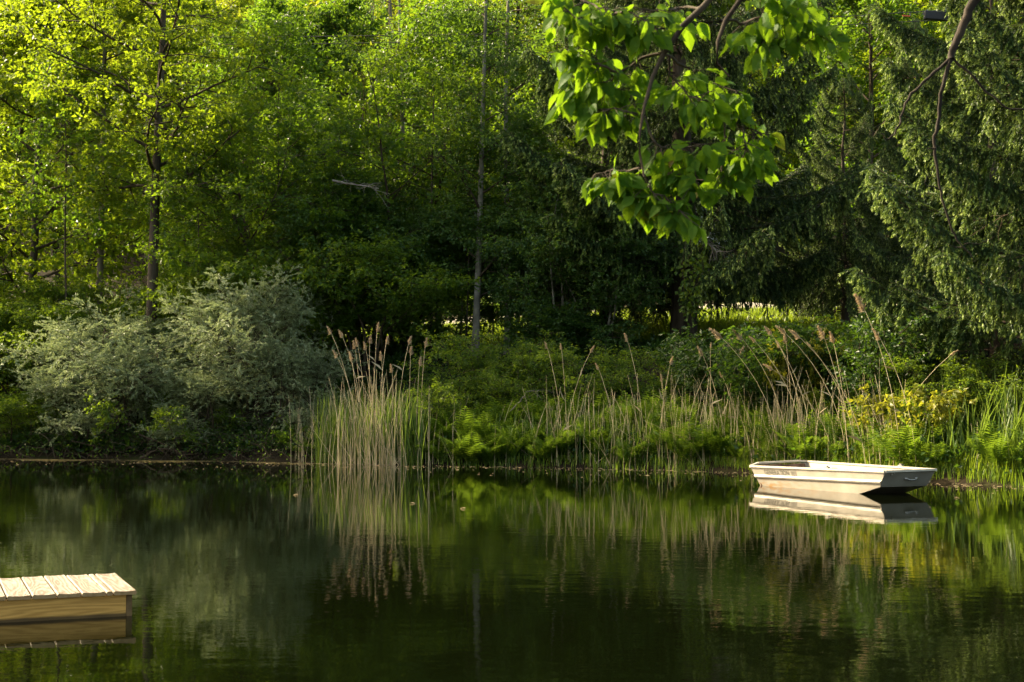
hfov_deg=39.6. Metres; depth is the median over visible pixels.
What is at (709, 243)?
dead branch
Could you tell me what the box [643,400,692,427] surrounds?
fern
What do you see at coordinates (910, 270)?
spruce tree
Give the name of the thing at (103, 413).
yellow shrub
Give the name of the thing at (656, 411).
fern
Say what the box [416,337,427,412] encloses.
plumed reed
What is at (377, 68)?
thorn tree
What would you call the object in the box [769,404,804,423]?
fern
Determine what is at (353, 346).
plumed reed
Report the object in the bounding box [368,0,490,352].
sapling
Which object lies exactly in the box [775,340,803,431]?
plumed reed
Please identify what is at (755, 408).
fern
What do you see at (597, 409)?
fern
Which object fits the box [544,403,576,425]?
fern
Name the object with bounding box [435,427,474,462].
fern
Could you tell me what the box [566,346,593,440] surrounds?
plumed reed
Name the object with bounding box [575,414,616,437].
fern
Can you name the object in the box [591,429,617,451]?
fern
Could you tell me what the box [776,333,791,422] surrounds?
plumed reed
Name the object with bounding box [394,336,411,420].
plumed reed
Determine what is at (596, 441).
fern
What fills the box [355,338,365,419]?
plumed reed
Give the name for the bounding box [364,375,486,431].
bank shrub
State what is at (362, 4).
aspen tree
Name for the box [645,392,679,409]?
fern
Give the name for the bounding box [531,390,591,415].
fern
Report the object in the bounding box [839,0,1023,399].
spruce tree
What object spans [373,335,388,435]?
plumed reed
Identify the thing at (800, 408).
fern
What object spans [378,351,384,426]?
plumed reed
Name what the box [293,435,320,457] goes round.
fern
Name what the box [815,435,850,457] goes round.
fern
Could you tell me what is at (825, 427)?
fern
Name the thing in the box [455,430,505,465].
fern
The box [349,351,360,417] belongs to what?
plumed reed
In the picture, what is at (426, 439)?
fern
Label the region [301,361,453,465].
dead reed stalks
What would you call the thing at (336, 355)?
plumed reed
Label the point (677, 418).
fern
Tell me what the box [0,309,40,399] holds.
understory shrub
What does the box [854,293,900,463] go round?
plumed reed
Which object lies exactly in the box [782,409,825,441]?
fern
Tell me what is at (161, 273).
understory shrub
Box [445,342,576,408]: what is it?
bank shrub
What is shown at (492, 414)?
fern
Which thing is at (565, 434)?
fern
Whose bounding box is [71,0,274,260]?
maple tree
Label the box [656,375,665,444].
plumed reed
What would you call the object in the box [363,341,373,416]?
plumed reed
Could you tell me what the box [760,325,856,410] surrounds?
shrub
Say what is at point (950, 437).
reed leaves
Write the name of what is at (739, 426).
fern
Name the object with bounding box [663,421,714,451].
fern
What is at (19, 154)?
broadleaf tree
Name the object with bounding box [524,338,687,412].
bank shrub
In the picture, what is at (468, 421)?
fern
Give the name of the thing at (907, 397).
fern
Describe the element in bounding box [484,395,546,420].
fern
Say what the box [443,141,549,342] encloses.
understory tree
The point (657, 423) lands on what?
fern
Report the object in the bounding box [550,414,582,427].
fern
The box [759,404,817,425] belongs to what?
fern
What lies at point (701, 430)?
fern
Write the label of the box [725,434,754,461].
fern
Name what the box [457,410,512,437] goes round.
fern
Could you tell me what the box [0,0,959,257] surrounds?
wood
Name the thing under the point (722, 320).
lawn
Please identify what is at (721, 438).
fern
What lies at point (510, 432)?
fern
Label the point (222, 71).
broadleaf tree
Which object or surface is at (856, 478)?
rowing boat
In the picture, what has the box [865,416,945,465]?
fern
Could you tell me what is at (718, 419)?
fern
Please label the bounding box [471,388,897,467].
green reeds
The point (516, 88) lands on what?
dead branch
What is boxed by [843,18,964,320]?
spruce tree
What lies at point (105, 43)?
broadleaf tree
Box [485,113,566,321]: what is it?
sapling
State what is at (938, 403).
yellow shrub
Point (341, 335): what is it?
plumed reed
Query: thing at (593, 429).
fern
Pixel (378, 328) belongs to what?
plumed reed
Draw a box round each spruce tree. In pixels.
[486,0,715,331]
[496,0,869,337]
[755,72,916,324]
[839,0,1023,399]
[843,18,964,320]
[845,0,1023,360]
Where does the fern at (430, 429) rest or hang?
on the ground at (462, 460)
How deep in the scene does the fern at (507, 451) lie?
34.16 m
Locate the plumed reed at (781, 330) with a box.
[776,326,845,458]
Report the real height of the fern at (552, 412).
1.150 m
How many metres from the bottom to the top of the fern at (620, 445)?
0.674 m
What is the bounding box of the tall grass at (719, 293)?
[319,264,937,312]
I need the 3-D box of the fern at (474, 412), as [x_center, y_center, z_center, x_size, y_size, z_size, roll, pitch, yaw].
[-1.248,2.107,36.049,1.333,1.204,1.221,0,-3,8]
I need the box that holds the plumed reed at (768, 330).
[764,326,812,451]
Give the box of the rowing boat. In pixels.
[749,460,936,493]
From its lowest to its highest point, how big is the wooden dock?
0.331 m
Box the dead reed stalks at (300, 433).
[289,386,342,462]
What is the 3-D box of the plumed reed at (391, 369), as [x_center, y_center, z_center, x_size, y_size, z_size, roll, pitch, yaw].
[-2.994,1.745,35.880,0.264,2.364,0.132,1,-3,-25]
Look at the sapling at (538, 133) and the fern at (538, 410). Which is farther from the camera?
the sapling at (538, 133)
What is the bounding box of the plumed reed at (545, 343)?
[544,342,570,457]
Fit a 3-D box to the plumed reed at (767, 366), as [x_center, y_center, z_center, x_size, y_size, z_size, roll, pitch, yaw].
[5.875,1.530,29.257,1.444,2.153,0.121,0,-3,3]
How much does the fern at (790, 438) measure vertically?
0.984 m
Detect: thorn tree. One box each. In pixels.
[79,93,468,377]
[81,164,350,347]
[217,33,578,344]
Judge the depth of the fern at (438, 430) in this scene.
35.25 m
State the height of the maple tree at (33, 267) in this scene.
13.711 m
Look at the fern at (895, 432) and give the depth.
27.32 m
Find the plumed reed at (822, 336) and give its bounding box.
[817,325,848,462]
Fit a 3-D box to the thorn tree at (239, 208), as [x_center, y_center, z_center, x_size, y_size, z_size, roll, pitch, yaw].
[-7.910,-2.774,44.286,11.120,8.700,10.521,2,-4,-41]
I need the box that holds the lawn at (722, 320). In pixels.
[49,301,971,359]
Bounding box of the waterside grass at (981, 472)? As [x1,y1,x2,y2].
[311,442,1023,486]
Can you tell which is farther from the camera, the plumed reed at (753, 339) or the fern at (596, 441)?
the fern at (596, 441)
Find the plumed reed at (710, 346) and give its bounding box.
[709,343,721,458]
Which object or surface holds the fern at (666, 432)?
on the ground at (462, 460)
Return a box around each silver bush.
[0,279,245,440]
[4,360,179,448]
[125,361,279,450]
[155,258,359,435]
[213,327,370,438]
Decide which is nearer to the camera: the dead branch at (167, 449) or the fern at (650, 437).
the fern at (650, 437)
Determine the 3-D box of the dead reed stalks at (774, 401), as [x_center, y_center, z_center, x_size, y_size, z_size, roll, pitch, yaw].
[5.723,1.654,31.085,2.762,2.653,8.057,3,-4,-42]
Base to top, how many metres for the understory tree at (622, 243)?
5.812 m
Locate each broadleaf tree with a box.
[0,0,209,371]
[0,0,307,422]
[0,37,105,267]
[115,5,335,275]
[190,0,379,223]
[262,0,426,212]
[392,0,549,252]
[508,1,694,160]
[648,0,759,152]
[709,3,896,258]
[771,0,953,250]
[865,0,1023,233]
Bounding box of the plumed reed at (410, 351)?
[402,346,412,449]
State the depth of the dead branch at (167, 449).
38.42 m
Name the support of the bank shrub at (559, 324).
on the ground at (462, 460)
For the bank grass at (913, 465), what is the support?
on the ground at (462, 460)
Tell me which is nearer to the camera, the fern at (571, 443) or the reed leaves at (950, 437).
the reed leaves at (950, 437)
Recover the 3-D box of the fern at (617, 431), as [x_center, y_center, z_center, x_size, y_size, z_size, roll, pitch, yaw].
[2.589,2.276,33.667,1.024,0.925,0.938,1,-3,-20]
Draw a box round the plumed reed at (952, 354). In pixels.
[886,350,958,462]
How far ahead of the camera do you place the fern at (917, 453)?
26.59 m
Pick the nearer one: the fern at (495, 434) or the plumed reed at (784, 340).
the plumed reed at (784, 340)
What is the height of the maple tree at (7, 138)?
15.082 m
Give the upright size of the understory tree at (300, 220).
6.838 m
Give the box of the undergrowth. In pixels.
[0,330,1023,473]
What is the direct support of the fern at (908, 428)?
on the ground at (462, 460)
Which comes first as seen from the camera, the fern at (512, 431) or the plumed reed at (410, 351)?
the fern at (512, 431)
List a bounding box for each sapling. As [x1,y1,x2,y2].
[0,39,137,406]
[143,125,253,421]
[220,9,341,228]
[287,113,378,370]
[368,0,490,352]
[432,130,511,335]
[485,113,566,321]
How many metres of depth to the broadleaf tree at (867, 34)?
55.14 m
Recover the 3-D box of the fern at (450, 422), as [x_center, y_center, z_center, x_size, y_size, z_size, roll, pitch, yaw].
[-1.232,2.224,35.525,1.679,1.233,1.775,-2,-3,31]
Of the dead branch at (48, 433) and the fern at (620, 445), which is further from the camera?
the dead branch at (48, 433)
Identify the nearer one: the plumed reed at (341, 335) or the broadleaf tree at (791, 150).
the plumed reed at (341, 335)
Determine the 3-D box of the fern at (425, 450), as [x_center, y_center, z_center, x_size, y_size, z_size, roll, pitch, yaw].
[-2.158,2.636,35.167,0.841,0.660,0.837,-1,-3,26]
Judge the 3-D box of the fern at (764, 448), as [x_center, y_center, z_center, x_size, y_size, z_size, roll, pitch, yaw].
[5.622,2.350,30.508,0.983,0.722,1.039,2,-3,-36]
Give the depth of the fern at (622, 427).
33.93 m
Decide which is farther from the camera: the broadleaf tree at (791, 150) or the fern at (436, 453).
the broadleaf tree at (791, 150)
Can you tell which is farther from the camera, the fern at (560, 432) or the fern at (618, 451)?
the fern at (560, 432)
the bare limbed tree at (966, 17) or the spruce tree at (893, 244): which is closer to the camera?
the bare limbed tree at (966, 17)
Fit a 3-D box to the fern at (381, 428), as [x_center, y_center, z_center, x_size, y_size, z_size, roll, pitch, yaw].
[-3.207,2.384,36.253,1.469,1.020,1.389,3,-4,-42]
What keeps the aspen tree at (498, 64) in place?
on the ground at (462, 460)
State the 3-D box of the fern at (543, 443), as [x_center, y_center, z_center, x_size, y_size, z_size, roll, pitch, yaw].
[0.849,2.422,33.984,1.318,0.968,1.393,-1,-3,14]
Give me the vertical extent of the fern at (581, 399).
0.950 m
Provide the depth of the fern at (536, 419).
35.00 m
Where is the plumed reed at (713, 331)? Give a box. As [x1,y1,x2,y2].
[709,328,779,463]
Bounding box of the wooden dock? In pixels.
[0,573,136,622]
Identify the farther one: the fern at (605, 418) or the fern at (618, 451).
the fern at (605, 418)
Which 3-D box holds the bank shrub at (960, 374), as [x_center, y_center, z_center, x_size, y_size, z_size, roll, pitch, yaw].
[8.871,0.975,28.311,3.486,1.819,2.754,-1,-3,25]
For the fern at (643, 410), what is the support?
on the ground at (462, 460)
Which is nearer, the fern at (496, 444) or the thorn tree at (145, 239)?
the fern at (496, 444)
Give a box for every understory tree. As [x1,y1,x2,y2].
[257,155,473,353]
[265,159,462,353]
[367,181,537,348]
[424,149,629,341]
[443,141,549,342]
[459,148,658,355]
[505,169,698,353]
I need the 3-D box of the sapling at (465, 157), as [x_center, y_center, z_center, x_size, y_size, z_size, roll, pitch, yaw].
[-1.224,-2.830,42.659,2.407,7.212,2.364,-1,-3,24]
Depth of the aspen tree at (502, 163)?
42.69 m
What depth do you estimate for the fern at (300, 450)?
37.17 m
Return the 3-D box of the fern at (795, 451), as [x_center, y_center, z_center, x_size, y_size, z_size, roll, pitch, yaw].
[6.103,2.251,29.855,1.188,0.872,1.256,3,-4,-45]
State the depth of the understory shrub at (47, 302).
43.74 m
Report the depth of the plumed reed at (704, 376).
32.73 m
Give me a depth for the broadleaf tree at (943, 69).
61.17 m
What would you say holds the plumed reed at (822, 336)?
on the ground at (462, 460)
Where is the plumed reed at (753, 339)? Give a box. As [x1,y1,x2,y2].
[748,336,803,443]
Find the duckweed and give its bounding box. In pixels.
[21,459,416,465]
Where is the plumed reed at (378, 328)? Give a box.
[368,322,379,453]
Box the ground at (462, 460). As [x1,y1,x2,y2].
[0,120,1023,485]
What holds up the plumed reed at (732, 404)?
on the ground at (462, 460)
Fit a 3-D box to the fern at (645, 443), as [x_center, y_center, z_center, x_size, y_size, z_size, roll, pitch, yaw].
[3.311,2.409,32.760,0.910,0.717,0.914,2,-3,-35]
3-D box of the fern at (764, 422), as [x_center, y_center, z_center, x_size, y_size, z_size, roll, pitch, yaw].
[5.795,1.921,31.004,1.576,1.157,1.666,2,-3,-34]
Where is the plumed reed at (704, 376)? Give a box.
[687,338,733,429]
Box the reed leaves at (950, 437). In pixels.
[833,359,1023,480]
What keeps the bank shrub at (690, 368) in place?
on the ground at (462, 460)
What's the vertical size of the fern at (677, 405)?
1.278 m
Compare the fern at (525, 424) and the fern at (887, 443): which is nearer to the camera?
the fern at (887, 443)
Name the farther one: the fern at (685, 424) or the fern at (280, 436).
the fern at (280, 436)
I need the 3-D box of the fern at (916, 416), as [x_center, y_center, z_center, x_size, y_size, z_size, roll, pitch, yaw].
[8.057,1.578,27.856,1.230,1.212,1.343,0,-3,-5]
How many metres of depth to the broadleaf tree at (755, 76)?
73.35 m
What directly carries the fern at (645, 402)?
on the ground at (462, 460)
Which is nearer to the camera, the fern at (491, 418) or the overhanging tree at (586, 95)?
the overhanging tree at (586, 95)
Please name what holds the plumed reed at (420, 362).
on the ground at (462, 460)
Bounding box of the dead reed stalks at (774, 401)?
[611,358,909,469]
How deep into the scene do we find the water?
11.66 m
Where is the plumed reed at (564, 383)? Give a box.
[559,343,566,429]
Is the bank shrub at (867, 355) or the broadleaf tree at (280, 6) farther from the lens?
the broadleaf tree at (280, 6)
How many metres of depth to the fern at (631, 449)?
32.81 m
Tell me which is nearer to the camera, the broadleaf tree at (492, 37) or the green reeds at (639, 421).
the green reeds at (639, 421)
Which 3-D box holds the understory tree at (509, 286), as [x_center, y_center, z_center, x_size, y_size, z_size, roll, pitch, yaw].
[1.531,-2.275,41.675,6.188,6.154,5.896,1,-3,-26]
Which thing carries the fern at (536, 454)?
on the ground at (462, 460)
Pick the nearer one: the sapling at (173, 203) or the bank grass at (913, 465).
the bank grass at (913, 465)
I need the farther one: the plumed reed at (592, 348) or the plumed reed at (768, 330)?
the plumed reed at (592, 348)
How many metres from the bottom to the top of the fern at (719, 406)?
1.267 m
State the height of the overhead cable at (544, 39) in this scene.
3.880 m
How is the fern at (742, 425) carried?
on the ground at (462, 460)
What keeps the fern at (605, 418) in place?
on the ground at (462, 460)
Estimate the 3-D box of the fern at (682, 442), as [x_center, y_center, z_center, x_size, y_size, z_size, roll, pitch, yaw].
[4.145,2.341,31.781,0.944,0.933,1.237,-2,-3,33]
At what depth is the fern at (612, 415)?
34.25 m
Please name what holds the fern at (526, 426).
on the ground at (462, 460)
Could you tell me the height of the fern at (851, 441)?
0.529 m
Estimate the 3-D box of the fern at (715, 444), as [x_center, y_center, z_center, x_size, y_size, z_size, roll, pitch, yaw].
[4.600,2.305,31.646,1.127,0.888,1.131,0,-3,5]
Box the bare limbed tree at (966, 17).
[881,0,1023,258]
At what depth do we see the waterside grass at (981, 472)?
32.55 m
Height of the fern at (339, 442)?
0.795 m
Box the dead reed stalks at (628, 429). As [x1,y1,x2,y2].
[521,373,667,468]
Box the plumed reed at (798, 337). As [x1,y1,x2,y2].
[788,329,865,463]
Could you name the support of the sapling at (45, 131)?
on the ground at (462, 460)
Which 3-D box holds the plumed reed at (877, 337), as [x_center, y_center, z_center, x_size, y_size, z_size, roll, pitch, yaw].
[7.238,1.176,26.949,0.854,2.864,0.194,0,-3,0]
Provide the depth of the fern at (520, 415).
35.47 m
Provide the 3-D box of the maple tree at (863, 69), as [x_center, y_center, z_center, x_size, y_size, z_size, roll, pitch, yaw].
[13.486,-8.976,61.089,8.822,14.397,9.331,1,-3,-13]
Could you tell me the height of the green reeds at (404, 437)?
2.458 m
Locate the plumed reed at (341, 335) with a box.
[338,329,364,396]
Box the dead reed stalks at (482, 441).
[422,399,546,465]
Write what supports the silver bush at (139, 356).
on the ground at (462, 460)
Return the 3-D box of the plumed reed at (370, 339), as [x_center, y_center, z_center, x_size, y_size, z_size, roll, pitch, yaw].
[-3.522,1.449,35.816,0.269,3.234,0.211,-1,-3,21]
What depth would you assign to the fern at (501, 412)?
35.74 m
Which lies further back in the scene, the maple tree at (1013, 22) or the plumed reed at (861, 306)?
the maple tree at (1013, 22)
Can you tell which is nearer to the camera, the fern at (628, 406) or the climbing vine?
the fern at (628, 406)
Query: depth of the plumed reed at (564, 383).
34.46 m
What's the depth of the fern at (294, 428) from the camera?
37.92 m
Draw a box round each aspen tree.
[353,0,450,344]
[403,0,562,355]
[430,0,571,354]
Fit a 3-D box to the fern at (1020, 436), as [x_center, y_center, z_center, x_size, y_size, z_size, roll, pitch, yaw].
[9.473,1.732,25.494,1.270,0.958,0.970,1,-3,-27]
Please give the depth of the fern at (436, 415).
36.46 m
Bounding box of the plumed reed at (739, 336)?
[730,328,787,454]
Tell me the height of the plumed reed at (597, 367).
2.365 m
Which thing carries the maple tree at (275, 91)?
on the ground at (462, 460)
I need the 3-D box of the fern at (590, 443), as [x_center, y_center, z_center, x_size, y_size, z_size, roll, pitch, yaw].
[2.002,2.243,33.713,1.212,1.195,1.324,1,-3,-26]
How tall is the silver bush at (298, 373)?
3.209 m
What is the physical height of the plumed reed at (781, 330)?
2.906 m
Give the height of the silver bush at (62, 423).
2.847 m
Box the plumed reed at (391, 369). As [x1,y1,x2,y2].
[389,364,397,419]
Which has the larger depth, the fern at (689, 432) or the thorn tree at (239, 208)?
the thorn tree at (239, 208)
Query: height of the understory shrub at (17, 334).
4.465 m
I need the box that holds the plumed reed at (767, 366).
[762,364,831,453]
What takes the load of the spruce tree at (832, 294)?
on the ground at (462, 460)
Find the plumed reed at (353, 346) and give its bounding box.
[352,340,361,423]
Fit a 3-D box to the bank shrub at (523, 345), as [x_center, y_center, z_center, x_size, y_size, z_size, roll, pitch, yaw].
[-0.769,0.974,38.293,5.036,3.032,3.366,0,-3,0]
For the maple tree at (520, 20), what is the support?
on the ground at (462, 460)
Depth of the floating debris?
32.27 m
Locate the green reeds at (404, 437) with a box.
[310,383,431,464]
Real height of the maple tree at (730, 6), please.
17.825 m
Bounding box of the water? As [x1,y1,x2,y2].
[0,459,1023,681]
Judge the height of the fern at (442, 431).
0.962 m
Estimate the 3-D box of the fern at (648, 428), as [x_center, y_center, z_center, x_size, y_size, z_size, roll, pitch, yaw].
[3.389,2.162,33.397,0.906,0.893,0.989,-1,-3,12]
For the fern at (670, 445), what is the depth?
32.16 m
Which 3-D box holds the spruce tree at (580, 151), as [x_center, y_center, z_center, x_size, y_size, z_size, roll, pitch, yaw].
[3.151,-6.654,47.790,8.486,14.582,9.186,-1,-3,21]
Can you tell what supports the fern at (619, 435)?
on the ground at (462, 460)
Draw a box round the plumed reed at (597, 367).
[595,363,615,460]
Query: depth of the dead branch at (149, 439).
38.82 m
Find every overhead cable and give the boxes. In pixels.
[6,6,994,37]
[22,15,1023,44]
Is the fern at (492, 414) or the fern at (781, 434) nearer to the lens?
the fern at (781, 434)
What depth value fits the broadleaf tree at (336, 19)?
72.75 m
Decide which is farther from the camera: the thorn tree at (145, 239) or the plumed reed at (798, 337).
the thorn tree at (145, 239)
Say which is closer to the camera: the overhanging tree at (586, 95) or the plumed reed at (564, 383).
the overhanging tree at (586, 95)
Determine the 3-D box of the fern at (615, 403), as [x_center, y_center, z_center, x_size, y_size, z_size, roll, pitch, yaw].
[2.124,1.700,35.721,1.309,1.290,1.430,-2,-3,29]
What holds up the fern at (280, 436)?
on the ground at (462, 460)
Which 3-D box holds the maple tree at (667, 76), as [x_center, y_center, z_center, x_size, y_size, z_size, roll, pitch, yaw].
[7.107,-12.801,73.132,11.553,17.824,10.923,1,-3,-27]
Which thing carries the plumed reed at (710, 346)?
on the ground at (462, 460)
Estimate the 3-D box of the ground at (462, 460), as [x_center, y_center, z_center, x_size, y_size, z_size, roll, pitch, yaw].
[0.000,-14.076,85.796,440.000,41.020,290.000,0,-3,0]
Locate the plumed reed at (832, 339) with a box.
[828,331,847,455]
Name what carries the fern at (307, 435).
on the ground at (462, 460)
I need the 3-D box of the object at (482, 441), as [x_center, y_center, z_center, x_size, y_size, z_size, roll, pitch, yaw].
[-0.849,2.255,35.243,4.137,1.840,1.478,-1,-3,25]
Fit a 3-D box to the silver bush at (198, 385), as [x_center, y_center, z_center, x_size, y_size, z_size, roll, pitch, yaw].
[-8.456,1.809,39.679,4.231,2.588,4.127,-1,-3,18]
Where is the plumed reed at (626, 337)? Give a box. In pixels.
[624,333,643,439]
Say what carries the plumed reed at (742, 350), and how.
on the ground at (462, 460)
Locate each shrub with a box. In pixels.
[0,267,178,387]
[0,280,48,393]
[0,292,106,416]
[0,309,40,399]
[0,385,75,443]
[83,391,177,454]
[91,256,292,372]
[111,263,253,372]
[146,405,247,458]
[180,212,440,374]
[241,221,490,395]
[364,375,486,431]
[394,320,570,412]
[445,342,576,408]
[495,301,630,372]
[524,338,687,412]
[646,321,808,418]
[704,312,873,407]
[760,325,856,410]
[816,302,964,422]
[842,382,977,446]
[874,349,1023,422]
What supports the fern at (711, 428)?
on the ground at (462, 460)
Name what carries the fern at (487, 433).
on the ground at (462, 460)
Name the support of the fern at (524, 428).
on the ground at (462, 460)
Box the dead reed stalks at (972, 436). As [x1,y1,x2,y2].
[909,387,1009,472]
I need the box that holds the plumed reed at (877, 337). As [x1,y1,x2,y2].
[871,328,915,460]
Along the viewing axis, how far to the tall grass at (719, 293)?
57.01 m
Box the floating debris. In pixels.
[15,460,1022,486]
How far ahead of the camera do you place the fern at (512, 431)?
34.24 m
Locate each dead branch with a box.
[12,424,84,446]
[124,419,196,457]
[140,422,202,460]
[332,167,387,202]
[491,76,539,105]
[510,390,548,410]
[700,226,734,270]
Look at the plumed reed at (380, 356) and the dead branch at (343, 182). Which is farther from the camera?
the dead branch at (343, 182)
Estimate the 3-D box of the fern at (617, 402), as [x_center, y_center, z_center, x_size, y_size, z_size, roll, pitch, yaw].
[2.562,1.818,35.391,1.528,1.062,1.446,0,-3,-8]
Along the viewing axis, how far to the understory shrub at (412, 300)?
40.83 m
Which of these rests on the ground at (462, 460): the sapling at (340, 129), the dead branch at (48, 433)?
the sapling at (340, 129)
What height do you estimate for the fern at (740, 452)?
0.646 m
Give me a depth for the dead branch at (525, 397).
35.47 m
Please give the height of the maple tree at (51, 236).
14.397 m
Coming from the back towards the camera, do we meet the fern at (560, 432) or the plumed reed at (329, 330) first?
the plumed reed at (329, 330)
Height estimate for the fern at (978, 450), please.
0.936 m
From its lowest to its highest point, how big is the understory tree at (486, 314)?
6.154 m
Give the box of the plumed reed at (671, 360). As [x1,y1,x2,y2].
[659,356,672,462]
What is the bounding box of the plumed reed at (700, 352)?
[697,345,726,433]
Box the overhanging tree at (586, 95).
[525,0,851,246]
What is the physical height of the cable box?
0.355 m
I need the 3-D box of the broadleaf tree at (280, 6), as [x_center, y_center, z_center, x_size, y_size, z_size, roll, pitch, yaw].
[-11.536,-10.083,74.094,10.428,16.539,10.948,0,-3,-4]
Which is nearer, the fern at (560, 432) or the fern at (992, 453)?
the fern at (992, 453)
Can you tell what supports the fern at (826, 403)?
on the ground at (462, 460)
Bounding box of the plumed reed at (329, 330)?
[327,326,353,412]
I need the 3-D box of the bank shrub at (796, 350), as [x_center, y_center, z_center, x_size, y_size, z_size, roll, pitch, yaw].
[6.740,0.697,31.956,5.252,2.652,3.088,2,-4,-40]
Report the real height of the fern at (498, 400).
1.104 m
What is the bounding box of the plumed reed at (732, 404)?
[719,371,739,441]
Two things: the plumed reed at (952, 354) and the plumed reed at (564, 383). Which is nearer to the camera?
the plumed reed at (952, 354)
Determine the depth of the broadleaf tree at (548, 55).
65.22 m
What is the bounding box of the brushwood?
[0,399,352,463]
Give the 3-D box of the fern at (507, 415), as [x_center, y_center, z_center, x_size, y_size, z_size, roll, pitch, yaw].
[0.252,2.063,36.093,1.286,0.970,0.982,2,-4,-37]
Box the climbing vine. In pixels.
[671,230,717,321]
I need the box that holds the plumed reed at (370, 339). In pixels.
[367,335,373,430]
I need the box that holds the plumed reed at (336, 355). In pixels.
[332,350,356,417]
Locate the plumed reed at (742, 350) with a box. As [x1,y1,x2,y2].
[721,346,744,429]
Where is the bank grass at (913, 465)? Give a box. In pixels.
[708,415,1023,485]
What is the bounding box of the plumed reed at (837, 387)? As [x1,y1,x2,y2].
[806,342,855,453]
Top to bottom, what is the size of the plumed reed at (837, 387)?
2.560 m
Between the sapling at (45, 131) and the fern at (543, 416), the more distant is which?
the sapling at (45, 131)
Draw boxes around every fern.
[271,424,309,450]
[283,417,312,438]
[285,439,308,454]
[291,426,327,443]
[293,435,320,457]
[327,431,355,453]
[350,415,399,441]
[402,417,448,448]
[407,435,438,460]
[421,410,472,451]
[422,406,493,441]
[422,417,465,447]
[425,421,461,452]
[427,397,466,422]
[427,437,461,462]
[434,400,485,431]
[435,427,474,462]
[436,412,492,435]
[440,430,496,465]
[445,401,492,423]
[453,428,490,464]
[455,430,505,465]
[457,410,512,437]
[457,418,496,443]
[458,434,492,452]
[461,403,504,422]
[463,394,518,419]
[466,424,510,442]
[468,406,500,434]
[470,433,513,465]
[475,424,515,452]
[479,433,517,460]
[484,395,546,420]
[485,394,531,424]
[486,419,528,435]
[487,416,539,442]
[491,429,528,462]
[495,416,542,458]
[497,405,531,425]
[498,408,519,428]
[505,419,546,441]
[508,405,559,427]
[512,388,574,426]
[520,403,562,424]
[520,418,553,433]
[523,395,563,416]
[524,422,569,461]
[524,432,555,464]
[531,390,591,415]
[533,406,581,428]
[537,422,581,457]
[544,395,598,421]
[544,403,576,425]
[544,427,580,456]
[546,423,571,446]
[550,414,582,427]
[555,420,580,445]
[556,423,595,448]
[560,394,590,420]
[561,407,616,435]
[571,387,618,422]
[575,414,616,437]
[575,416,626,457]
[580,418,611,440]
[583,409,626,428]
[586,431,609,449]
[587,398,625,418]
[588,397,640,429]
[589,394,648,416]
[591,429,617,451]
[593,437,621,462]
[603,422,633,444]
[604,418,638,445]
[606,435,638,461]
[610,441,643,467]
[613,400,639,427]
[614,419,639,433]
[615,437,646,464]
[616,394,680,423]
[617,387,685,420]
[618,389,686,416]
[618,447,642,466]
[636,400,697,426]
[637,420,670,436]
[638,436,664,455]
[640,407,709,448]
[641,420,678,446]
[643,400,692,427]
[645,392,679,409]
[646,388,702,415]
[646,403,712,430]
[649,407,698,437]
[662,407,703,429]
[663,407,716,438]
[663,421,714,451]
[663,432,712,466]
[663,435,688,454]
[672,395,718,426]
[677,426,717,463]
[681,415,735,442]
[688,413,735,444]
[688,415,732,457]
[691,429,732,461]
[695,425,737,460]
[702,391,756,416]
[707,426,748,451]
[708,410,745,428]
[709,414,749,436]
[716,386,779,421]
[722,414,768,434]
[724,411,779,441]
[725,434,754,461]
[725,437,756,460]
[731,399,783,416]
[732,404,808,438]
[751,422,793,449]
[752,434,786,460]
[758,431,785,449]
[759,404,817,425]
[765,420,813,454]
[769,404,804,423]
[769,426,825,449]
[773,428,828,462]
[778,420,830,450]
[780,431,829,459]
[781,387,845,414]
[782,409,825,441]
[790,400,822,418]
[808,415,860,441]
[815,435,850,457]
[816,398,863,448]
[842,433,863,448]
[847,424,897,463]
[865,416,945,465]
[887,424,934,459]
[891,388,973,422]
[891,412,955,443]
[893,400,961,434]
[897,404,964,446]
[907,437,952,467]
[965,422,1015,469]
[971,418,1023,473]
[979,420,1020,441]
[1008,418,1023,439]
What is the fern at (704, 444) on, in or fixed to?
on the ground at (462, 460)
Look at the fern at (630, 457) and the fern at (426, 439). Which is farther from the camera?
the fern at (426, 439)
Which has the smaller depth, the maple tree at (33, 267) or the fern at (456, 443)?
the fern at (456, 443)
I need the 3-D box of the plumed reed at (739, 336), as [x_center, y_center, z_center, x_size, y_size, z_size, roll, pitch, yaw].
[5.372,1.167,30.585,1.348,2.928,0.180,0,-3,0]
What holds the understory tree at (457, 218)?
on the ground at (462, 460)
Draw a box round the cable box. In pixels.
[922,9,949,21]
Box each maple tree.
[0,0,112,290]
[0,0,152,284]
[0,0,162,383]
[0,82,30,272]
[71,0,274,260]
[163,4,351,232]
[337,0,512,197]
[421,0,589,187]
[540,0,765,185]
[653,0,832,236]
[737,0,935,274]
[826,0,1023,239]
[889,0,1023,211]
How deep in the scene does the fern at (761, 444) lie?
30.56 m
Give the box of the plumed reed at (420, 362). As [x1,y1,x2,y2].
[414,356,421,429]
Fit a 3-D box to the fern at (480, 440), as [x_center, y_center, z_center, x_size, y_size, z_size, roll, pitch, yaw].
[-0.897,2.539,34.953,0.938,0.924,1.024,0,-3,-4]

